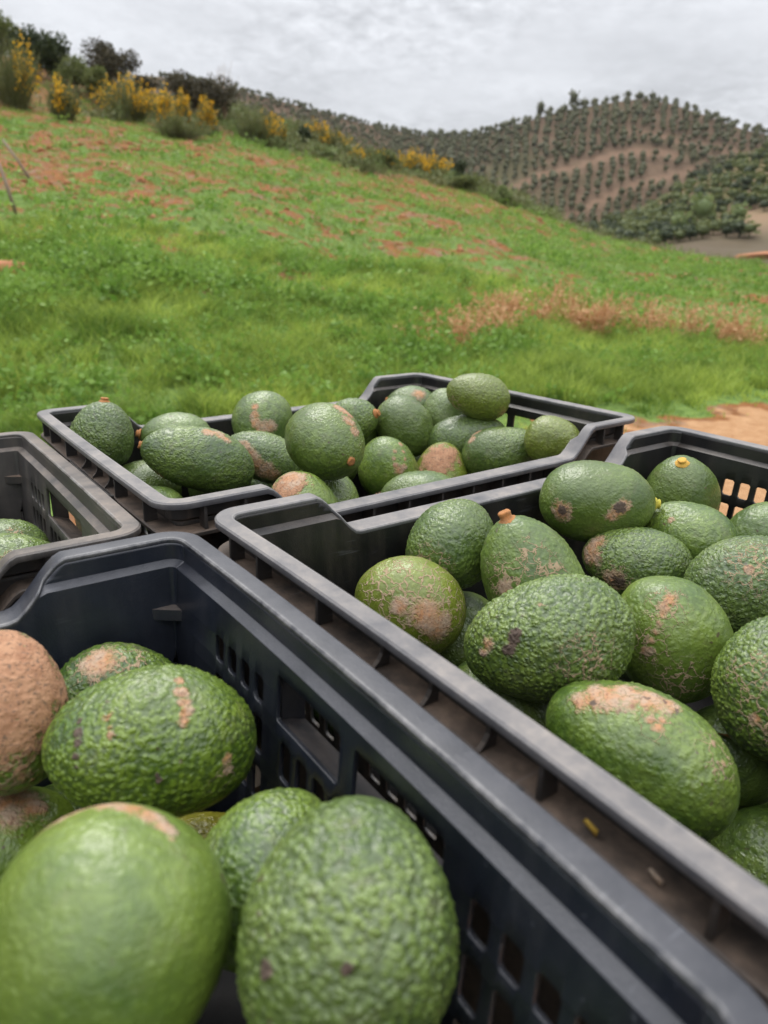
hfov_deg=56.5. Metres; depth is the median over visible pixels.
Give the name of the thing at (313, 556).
crate
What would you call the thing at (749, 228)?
hillside shrub
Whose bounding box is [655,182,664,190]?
orchard tree
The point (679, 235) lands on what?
hillside shrub
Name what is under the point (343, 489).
avocado
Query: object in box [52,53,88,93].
olive bush
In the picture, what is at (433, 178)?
scrub
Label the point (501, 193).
pale bush
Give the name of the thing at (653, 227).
hillside shrub
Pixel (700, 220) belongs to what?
hillside shrub
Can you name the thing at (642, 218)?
hillside shrub
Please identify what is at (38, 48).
evergreen tree
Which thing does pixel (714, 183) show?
hillside shrub
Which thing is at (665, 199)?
hillside shrub
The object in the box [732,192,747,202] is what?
hillside shrub
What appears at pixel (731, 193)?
hillside shrub
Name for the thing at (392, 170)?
brush
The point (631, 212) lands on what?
hillside shrub
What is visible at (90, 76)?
olive bush
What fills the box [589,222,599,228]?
hillside shrub
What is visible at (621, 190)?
orchard tree
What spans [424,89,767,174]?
orchard trees
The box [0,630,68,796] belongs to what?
avocado
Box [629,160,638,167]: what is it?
orchard tree
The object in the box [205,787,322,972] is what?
avocado
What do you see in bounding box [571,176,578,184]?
orchard tree
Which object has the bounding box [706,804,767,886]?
avocado
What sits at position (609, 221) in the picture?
hillside shrub
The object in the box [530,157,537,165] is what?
orchard tree
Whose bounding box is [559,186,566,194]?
orchard tree
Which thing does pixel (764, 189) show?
hillside shrub
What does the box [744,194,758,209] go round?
hillside shrub
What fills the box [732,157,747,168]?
hillside shrub
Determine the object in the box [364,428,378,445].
avocado
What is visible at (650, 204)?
hillside shrub
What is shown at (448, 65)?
sky
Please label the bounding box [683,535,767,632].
avocado
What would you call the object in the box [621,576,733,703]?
avocado
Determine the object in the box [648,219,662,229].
hillside shrub
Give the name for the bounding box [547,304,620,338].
dry weed clump
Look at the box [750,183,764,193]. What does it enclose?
hillside shrub
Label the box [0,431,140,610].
crate
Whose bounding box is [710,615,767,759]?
avocado
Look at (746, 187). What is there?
hillside shrub
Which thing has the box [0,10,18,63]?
olive tree
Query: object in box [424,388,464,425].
avocado
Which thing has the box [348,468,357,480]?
avocado
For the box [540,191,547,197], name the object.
orchard tree
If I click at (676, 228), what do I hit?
hillside shrub
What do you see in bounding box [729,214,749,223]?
hillside shrub
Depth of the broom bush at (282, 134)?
30.46 m
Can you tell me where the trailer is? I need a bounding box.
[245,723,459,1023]
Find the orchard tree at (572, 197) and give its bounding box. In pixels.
[566,194,575,201]
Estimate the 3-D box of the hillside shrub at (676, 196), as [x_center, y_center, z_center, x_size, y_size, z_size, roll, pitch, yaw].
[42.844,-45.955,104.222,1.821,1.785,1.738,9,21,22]
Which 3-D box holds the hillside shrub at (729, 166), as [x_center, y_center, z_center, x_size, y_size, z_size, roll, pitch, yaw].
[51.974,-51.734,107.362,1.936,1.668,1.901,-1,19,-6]
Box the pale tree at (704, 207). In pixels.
[686,191,716,220]
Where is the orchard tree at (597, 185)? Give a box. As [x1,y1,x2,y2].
[593,179,600,188]
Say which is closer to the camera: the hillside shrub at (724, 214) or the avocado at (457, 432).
the avocado at (457, 432)
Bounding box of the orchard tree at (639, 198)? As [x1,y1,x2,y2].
[635,196,642,201]
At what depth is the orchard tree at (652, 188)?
187.87 m
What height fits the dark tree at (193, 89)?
1.942 m
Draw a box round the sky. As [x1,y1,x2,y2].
[0,0,767,135]
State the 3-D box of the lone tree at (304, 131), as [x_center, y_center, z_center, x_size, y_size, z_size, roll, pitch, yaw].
[-3.611,-16.750,31.977,0.718,1.236,0.771,12,22,28]
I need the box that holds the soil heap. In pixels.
[735,251,767,259]
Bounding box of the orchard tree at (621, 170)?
[617,168,624,174]
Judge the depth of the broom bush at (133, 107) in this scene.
27.72 m
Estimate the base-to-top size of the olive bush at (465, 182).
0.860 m
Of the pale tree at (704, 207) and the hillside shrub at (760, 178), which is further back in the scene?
the hillside shrub at (760, 178)
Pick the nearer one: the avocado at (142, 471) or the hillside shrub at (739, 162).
the avocado at (142, 471)
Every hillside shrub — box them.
[579,221,589,228]
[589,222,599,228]
[601,218,612,223]
[604,212,612,219]
[604,224,616,236]
[604,226,614,235]
[611,211,623,218]
[612,214,622,222]
[615,227,626,234]
[617,217,628,226]
[623,229,639,239]
[624,208,635,216]
[625,220,640,228]
[632,219,649,228]
[634,207,645,215]
[634,219,650,230]
[635,215,649,222]
[635,231,647,236]
[638,236,648,242]
[639,212,653,220]
[641,205,652,214]
[644,201,657,208]
[644,224,659,234]
[645,228,658,238]
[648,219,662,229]
[649,234,663,245]
[652,205,664,215]
[653,213,661,220]
[657,228,674,244]
[658,221,669,228]
[659,194,670,202]
[660,212,671,222]
[661,202,673,211]
[663,207,674,212]
[667,223,685,239]
[671,183,682,190]
[671,191,683,199]
[672,201,687,212]
[673,200,689,205]
[673,228,685,241]
[679,194,691,201]
[681,183,693,190]
[683,223,697,236]
[683,226,698,240]
[684,187,692,194]
[687,169,699,178]
[687,176,699,185]
[690,218,704,225]
[692,182,707,191]
[692,186,706,193]
[694,169,708,177]
[695,221,714,237]
[697,174,707,183]
[697,219,712,229]
[704,186,713,192]
[704,219,722,234]
[705,217,717,230]
[707,173,722,183]
[708,179,719,187]
[710,168,724,176]
[711,184,726,195]
[712,205,720,212]
[713,199,725,206]
[714,193,723,200]
[718,173,733,182]
[718,214,738,222]
[718,216,730,226]
[719,205,730,213]
[720,180,732,191]
[720,210,730,217]
[720,225,733,236]
[721,197,732,206]
[723,162,735,170]
[724,157,735,163]
[726,187,743,199]
[729,170,745,180]
[729,181,742,188]
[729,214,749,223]
[730,200,744,207]
[730,219,749,237]
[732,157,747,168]
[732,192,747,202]
[735,151,747,160]
[736,161,748,170]
[736,174,746,186]
[738,175,753,186]
[739,183,749,190]
[740,220,761,237]
[741,165,759,173]
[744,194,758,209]
[745,171,759,178]
[748,160,760,169]
[750,149,760,158]
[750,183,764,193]
[751,153,762,160]
[751,173,767,184]
[756,199,767,210]
[757,191,767,202]
[758,163,767,173]
[759,185,767,193]
[760,151,767,160]
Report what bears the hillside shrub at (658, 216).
on the hillside
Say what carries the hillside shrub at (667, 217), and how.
on the hillside
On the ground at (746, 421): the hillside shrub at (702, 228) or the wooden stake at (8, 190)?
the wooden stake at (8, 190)
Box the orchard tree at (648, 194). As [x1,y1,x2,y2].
[645,191,651,198]
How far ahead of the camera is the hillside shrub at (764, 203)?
82.43 m
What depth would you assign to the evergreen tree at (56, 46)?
29.88 m
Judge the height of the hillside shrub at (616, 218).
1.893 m
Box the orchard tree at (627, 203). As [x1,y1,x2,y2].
[622,199,632,210]
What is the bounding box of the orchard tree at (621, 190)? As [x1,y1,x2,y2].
[617,186,626,196]
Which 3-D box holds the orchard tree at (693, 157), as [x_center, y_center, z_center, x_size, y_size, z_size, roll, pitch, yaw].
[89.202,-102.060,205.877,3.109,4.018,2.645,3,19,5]
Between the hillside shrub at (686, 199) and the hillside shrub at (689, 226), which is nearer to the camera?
the hillside shrub at (689, 226)
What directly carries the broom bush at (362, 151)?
on the ground at (746, 421)
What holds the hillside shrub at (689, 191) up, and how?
on the hillside
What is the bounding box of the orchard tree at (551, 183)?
[547,181,555,185]
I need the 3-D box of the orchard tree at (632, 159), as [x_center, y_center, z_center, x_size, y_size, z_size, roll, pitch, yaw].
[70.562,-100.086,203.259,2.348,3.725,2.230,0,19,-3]
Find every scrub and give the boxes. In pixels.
[78,88,565,219]
[158,71,482,178]
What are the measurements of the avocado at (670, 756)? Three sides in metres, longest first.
0.097 x 0.068 x 0.067 m
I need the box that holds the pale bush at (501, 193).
[492,185,512,203]
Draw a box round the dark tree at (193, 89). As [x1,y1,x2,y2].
[163,68,244,117]
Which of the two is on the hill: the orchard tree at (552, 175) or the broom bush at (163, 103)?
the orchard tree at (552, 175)
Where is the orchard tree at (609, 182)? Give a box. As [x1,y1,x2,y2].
[605,176,612,188]
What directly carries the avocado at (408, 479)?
in the crate at (150, 509)
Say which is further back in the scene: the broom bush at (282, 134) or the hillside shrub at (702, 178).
the hillside shrub at (702, 178)
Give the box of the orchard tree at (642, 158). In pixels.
[638,156,645,161]
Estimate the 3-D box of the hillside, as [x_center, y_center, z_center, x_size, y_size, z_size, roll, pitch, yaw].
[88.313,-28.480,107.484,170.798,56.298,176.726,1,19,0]
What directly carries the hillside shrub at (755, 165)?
on the hillside
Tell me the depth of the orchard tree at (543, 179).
203.95 m
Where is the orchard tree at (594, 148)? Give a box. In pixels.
[590,145,597,151]
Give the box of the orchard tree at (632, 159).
[628,153,635,164]
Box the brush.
[1,58,767,264]
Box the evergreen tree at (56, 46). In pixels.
[34,28,71,80]
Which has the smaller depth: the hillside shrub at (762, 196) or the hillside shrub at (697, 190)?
the hillside shrub at (762, 196)
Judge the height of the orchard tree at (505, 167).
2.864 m
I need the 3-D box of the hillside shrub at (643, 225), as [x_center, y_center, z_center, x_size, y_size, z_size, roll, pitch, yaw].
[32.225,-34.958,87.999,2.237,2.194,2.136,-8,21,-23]
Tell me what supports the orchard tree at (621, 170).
on the hill
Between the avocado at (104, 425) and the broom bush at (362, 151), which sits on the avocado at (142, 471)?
the avocado at (104, 425)
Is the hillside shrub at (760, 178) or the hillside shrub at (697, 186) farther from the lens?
the hillside shrub at (697, 186)
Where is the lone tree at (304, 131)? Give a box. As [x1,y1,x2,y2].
[296,123,311,143]
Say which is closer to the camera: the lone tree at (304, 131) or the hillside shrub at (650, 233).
the lone tree at (304, 131)
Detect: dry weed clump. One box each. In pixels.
[393,319,439,349]
[414,292,510,347]
[437,290,527,329]
[473,284,555,323]
[497,276,617,327]
[534,289,676,335]
[543,275,596,311]
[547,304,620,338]
[626,293,711,336]
[656,294,767,342]
[698,296,767,345]
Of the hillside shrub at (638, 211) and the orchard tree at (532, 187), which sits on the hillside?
the hillside shrub at (638, 211)
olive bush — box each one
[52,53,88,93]
[79,64,116,104]
[366,148,404,169]
[444,173,483,189]
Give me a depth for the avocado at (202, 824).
0.34 m
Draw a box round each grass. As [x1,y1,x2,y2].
[0,70,767,349]
[0,212,767,447]
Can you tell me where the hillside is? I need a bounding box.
[590,158,767,262]
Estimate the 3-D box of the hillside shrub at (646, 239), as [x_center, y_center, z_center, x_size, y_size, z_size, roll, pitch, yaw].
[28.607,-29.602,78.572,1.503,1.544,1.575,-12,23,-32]
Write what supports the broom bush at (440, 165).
on the ground at (746, 421)
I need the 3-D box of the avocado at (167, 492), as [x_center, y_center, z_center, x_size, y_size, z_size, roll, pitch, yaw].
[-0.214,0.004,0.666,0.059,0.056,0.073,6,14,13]
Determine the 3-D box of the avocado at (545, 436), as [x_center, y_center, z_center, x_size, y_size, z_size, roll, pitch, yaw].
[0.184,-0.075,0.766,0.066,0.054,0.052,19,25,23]
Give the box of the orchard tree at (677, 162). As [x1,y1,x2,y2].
[674,159,680,166]
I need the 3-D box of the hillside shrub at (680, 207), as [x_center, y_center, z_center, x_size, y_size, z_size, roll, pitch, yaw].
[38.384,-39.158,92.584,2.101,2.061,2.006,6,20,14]
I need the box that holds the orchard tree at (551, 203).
[547,198,555,207]
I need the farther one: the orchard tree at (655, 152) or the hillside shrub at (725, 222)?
the orchard tree at (655, 152)
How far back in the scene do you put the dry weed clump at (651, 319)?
9.68 m
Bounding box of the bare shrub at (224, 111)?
[207,62,245,119]
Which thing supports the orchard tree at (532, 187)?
on the hill
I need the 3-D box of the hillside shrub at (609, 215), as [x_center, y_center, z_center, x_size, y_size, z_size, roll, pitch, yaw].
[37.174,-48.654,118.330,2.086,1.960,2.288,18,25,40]
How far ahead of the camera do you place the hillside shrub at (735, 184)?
95.02 m
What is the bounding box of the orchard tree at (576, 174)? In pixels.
[572,170,579,178]
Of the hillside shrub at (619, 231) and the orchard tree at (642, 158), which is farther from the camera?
the orchard tree at (642, 158)
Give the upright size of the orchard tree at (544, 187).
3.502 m
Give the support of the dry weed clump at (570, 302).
on the ground at (746, 421)
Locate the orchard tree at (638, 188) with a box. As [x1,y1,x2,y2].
[636,185,641,192]
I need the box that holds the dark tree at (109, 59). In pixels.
[78,36,142,87]
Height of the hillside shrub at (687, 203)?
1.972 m
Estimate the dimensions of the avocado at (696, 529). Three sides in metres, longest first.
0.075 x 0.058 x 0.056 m
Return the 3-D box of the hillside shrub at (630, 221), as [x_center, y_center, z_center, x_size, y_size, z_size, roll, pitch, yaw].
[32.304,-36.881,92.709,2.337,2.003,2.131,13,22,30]
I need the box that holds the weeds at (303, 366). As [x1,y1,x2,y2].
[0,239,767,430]
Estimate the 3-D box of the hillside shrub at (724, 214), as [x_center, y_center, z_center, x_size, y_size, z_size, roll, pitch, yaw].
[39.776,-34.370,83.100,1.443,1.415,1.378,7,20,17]
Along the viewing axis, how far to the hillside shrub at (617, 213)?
115.87 m
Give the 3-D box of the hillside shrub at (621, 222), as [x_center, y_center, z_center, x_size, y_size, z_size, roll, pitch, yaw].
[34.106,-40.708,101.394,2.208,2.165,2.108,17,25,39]
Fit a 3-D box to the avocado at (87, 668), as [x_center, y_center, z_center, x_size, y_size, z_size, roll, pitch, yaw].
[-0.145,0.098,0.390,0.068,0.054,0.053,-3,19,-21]
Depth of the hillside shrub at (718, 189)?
94.32 m
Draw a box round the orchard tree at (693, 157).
[689,150,697,163]
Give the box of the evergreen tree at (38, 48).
[4,23,52,77]
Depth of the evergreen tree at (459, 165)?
36.46 m
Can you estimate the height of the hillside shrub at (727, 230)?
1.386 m
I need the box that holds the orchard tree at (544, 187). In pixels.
[541,181,548,191]
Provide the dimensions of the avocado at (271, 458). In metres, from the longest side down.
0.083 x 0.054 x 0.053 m
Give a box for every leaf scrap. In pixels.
[583,818,598,836]
[647,868,663,886]
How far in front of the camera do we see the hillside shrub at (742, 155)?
109.61 m
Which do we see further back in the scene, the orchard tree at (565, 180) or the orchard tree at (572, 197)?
the orchard tree at (565, 180)
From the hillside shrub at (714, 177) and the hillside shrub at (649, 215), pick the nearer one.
the hillside shrub at (649, 215)
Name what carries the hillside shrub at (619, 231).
on the hillside
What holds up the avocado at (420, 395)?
in the crate at (150, 509)
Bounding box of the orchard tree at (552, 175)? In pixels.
[548,172,555,180]
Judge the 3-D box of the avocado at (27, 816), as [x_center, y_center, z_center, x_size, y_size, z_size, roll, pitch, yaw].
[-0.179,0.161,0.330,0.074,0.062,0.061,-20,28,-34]
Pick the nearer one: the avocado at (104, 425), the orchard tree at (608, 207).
the avocado at (104, 425)
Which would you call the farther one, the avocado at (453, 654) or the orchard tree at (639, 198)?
the orchard tree at (639, 198)
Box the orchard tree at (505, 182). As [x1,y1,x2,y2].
[502,177,509,184]
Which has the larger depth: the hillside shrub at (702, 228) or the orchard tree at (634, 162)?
the orchard tree at (634, 162)
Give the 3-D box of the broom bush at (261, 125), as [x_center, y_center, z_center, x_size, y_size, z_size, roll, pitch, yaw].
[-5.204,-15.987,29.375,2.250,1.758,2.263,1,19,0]
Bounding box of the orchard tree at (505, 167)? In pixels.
[502,163,509,170]
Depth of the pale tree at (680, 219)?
79.17 m
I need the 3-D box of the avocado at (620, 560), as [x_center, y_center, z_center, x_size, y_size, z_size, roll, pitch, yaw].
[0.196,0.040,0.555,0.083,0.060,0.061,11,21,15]
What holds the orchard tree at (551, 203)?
on the hill
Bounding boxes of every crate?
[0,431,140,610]
[0,531,767,1023]
[37,373,634,723]
[215,426,767,1023]
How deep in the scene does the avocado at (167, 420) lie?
0.75 m
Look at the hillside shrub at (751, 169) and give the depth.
98.73 m
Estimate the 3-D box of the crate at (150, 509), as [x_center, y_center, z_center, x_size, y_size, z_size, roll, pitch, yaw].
[-0.047,-0.002,0.759,0.504,0.208,0.364,-13,24,-34]
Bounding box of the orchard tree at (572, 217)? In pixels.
[568,213,575,222]
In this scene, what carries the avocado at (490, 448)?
on the avocado
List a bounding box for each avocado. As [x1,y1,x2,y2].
[0,519,48,541]
[0,533,49,559]
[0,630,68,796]
[0,786,75,878]
[0,803,231,1023]
[41,664,256,817]
[43,784,83,810]
[60,642,171,700]
[69,397,133,464]
[122,460,181,494]
[135,412,209,440]
[138,425,254,492]
[151,486,182,498]
[178,811,225,839]
[188,482,250,496]
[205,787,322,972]
[230,431,299,483]
[231,391,292,438]
[236,795,458,1023]
[251,479,272,487]
[271,471,337,503]
[285,402,364,480]
[305,708,333,733]
[322,476,358,501]
[336,398,380,438]
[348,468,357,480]
[355,556,465,654]
[358,436,418,494]
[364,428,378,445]
[376,395,433,456]
[376,470,450,493]
[385,385,430,405]
[405,499,493,588]
[417,442,468,477]
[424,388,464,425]
[428,415,505,453]
[439,591,488,666]
[446,373,509,420]
[457,661,547,728]
[462,427,532,473]
[464,573,635,704]
[480,509,584,601]
[524,415,579,459]
[539,460,660,541]
[546,680,739,842]
[582,527,692,594]
[618,672,631,681]
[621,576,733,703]
[645,501,737,558]
[646,455,720,510]
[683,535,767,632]
[696,704,767,809]
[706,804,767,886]
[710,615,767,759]
[730,502,767,535]
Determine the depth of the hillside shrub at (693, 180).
107.08 m
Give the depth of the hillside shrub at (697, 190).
98.99 m
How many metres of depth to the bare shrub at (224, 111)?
31.44 m
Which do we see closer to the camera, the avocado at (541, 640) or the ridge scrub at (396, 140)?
the avocado at (541, 640)
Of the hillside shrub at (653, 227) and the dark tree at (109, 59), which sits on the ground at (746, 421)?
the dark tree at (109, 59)
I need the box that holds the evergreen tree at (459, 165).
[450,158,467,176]
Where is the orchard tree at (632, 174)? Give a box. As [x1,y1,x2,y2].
[629,169,636,178]
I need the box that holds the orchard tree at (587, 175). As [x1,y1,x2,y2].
[584,171,590,179]
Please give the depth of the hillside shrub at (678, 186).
110.23 m
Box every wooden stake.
[0,163,17,213]
[1,139,30,178]
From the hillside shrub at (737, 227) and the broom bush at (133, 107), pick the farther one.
the hillside shrub at (737, 227)
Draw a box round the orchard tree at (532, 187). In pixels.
[528,182,534,189]
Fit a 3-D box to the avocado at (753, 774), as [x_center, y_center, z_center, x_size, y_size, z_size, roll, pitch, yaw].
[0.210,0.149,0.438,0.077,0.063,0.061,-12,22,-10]
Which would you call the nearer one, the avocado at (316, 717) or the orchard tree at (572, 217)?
the avocado at (316, 717)
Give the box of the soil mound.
[0,260,33,278]
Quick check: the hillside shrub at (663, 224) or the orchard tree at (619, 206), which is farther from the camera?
the orchard tree at (619, 206)
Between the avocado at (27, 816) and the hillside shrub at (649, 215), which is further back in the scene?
the hillside shrub at (649, 215)
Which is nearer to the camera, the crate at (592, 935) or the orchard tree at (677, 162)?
the crate at (592, 935)
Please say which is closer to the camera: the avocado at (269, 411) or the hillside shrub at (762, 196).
the avocado at (269, 411)
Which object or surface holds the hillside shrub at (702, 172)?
on the hillside
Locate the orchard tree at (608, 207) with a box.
[603,204,612,211]
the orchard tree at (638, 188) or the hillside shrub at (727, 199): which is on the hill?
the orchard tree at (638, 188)
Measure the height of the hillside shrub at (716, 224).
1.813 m
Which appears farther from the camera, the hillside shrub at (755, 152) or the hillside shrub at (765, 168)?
the hillside shrub at (755, 152)
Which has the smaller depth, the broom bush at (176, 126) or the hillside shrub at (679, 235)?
the broom bush at (176, 126)
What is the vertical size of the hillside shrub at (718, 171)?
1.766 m
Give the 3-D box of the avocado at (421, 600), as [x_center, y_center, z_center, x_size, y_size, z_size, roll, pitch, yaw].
[0.017,0.061,0.466,0.075,0.065,0.063,20,19,-4]
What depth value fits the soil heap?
59.55 m
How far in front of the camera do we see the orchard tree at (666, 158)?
203.94 m
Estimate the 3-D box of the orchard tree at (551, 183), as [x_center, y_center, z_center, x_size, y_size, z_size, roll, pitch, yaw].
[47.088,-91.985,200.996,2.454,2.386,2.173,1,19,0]
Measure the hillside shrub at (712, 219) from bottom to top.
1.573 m
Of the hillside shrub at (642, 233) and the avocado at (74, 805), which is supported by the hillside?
the hillside shrub at (642, 233)
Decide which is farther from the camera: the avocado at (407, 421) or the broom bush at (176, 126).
the broom bush at (176, 126)
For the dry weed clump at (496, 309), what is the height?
0.577 m
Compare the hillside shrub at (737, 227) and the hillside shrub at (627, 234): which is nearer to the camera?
the hillside shrub at (737, 227)
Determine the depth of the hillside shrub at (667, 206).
96.39 m
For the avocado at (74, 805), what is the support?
in the crate at (592, 935)
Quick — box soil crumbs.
[0,100,767,315]
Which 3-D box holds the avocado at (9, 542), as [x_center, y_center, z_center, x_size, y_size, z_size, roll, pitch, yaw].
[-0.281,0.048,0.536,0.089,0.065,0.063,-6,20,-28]
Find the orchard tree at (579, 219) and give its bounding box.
[576,217,583,223]
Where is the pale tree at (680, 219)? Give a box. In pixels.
[669,209,690,227]
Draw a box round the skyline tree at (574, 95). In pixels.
[568,88,580,105]
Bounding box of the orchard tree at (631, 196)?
[626,193,634,200]
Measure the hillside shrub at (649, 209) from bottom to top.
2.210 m
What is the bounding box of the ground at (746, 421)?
[0,57,767,524]
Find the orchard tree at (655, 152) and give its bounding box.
[650,148,659,155]
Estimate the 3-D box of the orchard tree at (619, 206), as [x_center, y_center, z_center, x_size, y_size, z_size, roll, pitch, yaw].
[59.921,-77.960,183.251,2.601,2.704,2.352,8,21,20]
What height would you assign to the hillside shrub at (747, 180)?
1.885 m
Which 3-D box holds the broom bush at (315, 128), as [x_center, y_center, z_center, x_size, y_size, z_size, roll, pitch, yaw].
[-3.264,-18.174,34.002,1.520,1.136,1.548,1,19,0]
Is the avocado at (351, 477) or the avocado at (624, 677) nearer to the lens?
the avocado at (624, 677)
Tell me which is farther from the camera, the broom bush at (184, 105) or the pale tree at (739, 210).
the pale tree at (739, 210)
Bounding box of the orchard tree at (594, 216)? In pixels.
[589,212,596,220]
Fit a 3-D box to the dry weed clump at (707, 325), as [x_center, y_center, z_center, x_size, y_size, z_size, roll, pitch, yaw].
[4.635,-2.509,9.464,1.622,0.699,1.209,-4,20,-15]
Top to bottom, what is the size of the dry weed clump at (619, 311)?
0.602 m
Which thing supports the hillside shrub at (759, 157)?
on the hillside
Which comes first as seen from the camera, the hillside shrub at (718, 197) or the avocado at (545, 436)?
the avocado at (545, 436)
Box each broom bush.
[0,25,45,110]
[43,70,83,121]
[88,69,160,120]
[140,106,215,139]
[154,82,173,126]
[172,85,191,123]
[196,92,217,135]
[232,103,283,141]
[266,111,287,140]
[305,117,330,138]
[317,123,352,148]
[348,144,371,159]
[395,146,432,171]
[423,149,453,173]
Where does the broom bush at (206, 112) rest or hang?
on the ground at (746, 421)
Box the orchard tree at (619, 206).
[613,203,621,209]
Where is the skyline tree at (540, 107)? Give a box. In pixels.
[536,99,545,116]
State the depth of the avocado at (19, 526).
0.59 m
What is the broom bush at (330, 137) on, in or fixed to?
on the ground at (746, 421)
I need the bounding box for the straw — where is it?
[1,110,766,339]
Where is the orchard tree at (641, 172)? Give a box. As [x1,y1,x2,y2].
[638,169,644,177]
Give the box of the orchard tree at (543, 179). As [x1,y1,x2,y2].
[539,176,547,184]
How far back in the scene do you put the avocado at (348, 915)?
0.19 m
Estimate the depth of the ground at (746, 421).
15.21 m
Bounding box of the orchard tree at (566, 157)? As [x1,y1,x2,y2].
[562,152,569,164]
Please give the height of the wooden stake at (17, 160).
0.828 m
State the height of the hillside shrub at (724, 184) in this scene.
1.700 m
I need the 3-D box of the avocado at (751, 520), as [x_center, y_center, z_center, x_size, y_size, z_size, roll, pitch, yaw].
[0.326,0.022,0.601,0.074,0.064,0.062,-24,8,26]
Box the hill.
[113,74,766,225]
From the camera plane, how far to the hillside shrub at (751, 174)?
95.92 m
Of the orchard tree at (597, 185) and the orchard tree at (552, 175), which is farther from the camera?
the orchard tree at (552, 175)
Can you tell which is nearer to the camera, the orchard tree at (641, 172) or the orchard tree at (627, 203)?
the orchard tree at (627, 203)
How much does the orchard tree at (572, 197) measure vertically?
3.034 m
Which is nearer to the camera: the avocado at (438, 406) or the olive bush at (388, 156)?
the avocado at (438, 406)
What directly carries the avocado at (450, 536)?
on the avocado at (453, 654)
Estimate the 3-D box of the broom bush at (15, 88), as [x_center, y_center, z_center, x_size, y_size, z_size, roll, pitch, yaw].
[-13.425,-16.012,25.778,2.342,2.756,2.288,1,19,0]
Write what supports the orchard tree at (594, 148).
on the hill
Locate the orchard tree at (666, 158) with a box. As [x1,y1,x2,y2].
[663,156,669,162]
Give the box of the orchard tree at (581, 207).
[574,201,586,213]
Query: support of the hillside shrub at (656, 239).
on the hillside
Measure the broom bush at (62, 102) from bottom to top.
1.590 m
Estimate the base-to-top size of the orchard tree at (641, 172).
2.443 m
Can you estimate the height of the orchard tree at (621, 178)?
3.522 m
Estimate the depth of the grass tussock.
31.07 m
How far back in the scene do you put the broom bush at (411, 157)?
33.32 m
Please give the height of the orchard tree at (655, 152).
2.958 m
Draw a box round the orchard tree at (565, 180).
[558,176,569,185]
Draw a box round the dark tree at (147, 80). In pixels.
[127,73,160,99]
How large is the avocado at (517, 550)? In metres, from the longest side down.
0.085 x 0.067 x 0.065 m
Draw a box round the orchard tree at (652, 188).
[649,185,656,194]
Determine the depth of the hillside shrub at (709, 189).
98.50 m
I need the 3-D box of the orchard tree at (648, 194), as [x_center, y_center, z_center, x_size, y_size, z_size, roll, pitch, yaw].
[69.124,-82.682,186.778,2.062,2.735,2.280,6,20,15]
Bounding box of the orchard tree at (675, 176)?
[671,174,679,180]
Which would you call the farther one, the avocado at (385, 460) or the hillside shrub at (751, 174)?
the hillside shrub at (751, 174)
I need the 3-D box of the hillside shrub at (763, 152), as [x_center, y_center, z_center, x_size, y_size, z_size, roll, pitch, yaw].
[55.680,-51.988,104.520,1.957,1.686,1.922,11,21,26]
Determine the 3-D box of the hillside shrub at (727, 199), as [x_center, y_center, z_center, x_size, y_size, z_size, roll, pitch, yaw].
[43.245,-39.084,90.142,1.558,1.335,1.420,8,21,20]
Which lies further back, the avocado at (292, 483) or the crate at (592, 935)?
the avocado at (292, 483)
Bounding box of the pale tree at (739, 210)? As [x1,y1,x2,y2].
[729,201,751,219]
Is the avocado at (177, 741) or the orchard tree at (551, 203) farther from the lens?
the orchard tree at (551, 203)
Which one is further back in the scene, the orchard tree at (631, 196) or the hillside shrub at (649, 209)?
the orchard tree at (631, 196)
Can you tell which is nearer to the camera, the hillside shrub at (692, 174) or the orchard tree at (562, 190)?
the hillside shrub at (692, 174)
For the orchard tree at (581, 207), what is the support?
on the hill
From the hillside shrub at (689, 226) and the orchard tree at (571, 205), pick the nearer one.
the hillside shrub at (689, 226)
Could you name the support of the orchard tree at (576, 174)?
on the hill
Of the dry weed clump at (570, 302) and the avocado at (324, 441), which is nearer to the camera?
the avocado at (324, 441)
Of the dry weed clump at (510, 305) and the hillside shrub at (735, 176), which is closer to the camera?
the dry weed clump at (510, 305)
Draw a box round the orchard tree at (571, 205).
[567,201,575,208]
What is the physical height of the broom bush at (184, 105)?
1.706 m
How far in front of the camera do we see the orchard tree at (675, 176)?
195.56 m
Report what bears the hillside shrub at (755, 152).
on the hillside
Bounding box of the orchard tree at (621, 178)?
[617,172,625,184]
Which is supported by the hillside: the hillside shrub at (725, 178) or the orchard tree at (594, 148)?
the hillside shrub at (725, 178)
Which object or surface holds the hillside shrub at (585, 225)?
on the hillside
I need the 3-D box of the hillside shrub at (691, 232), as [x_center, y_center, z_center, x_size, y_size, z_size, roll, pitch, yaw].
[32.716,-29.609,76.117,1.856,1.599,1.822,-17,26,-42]

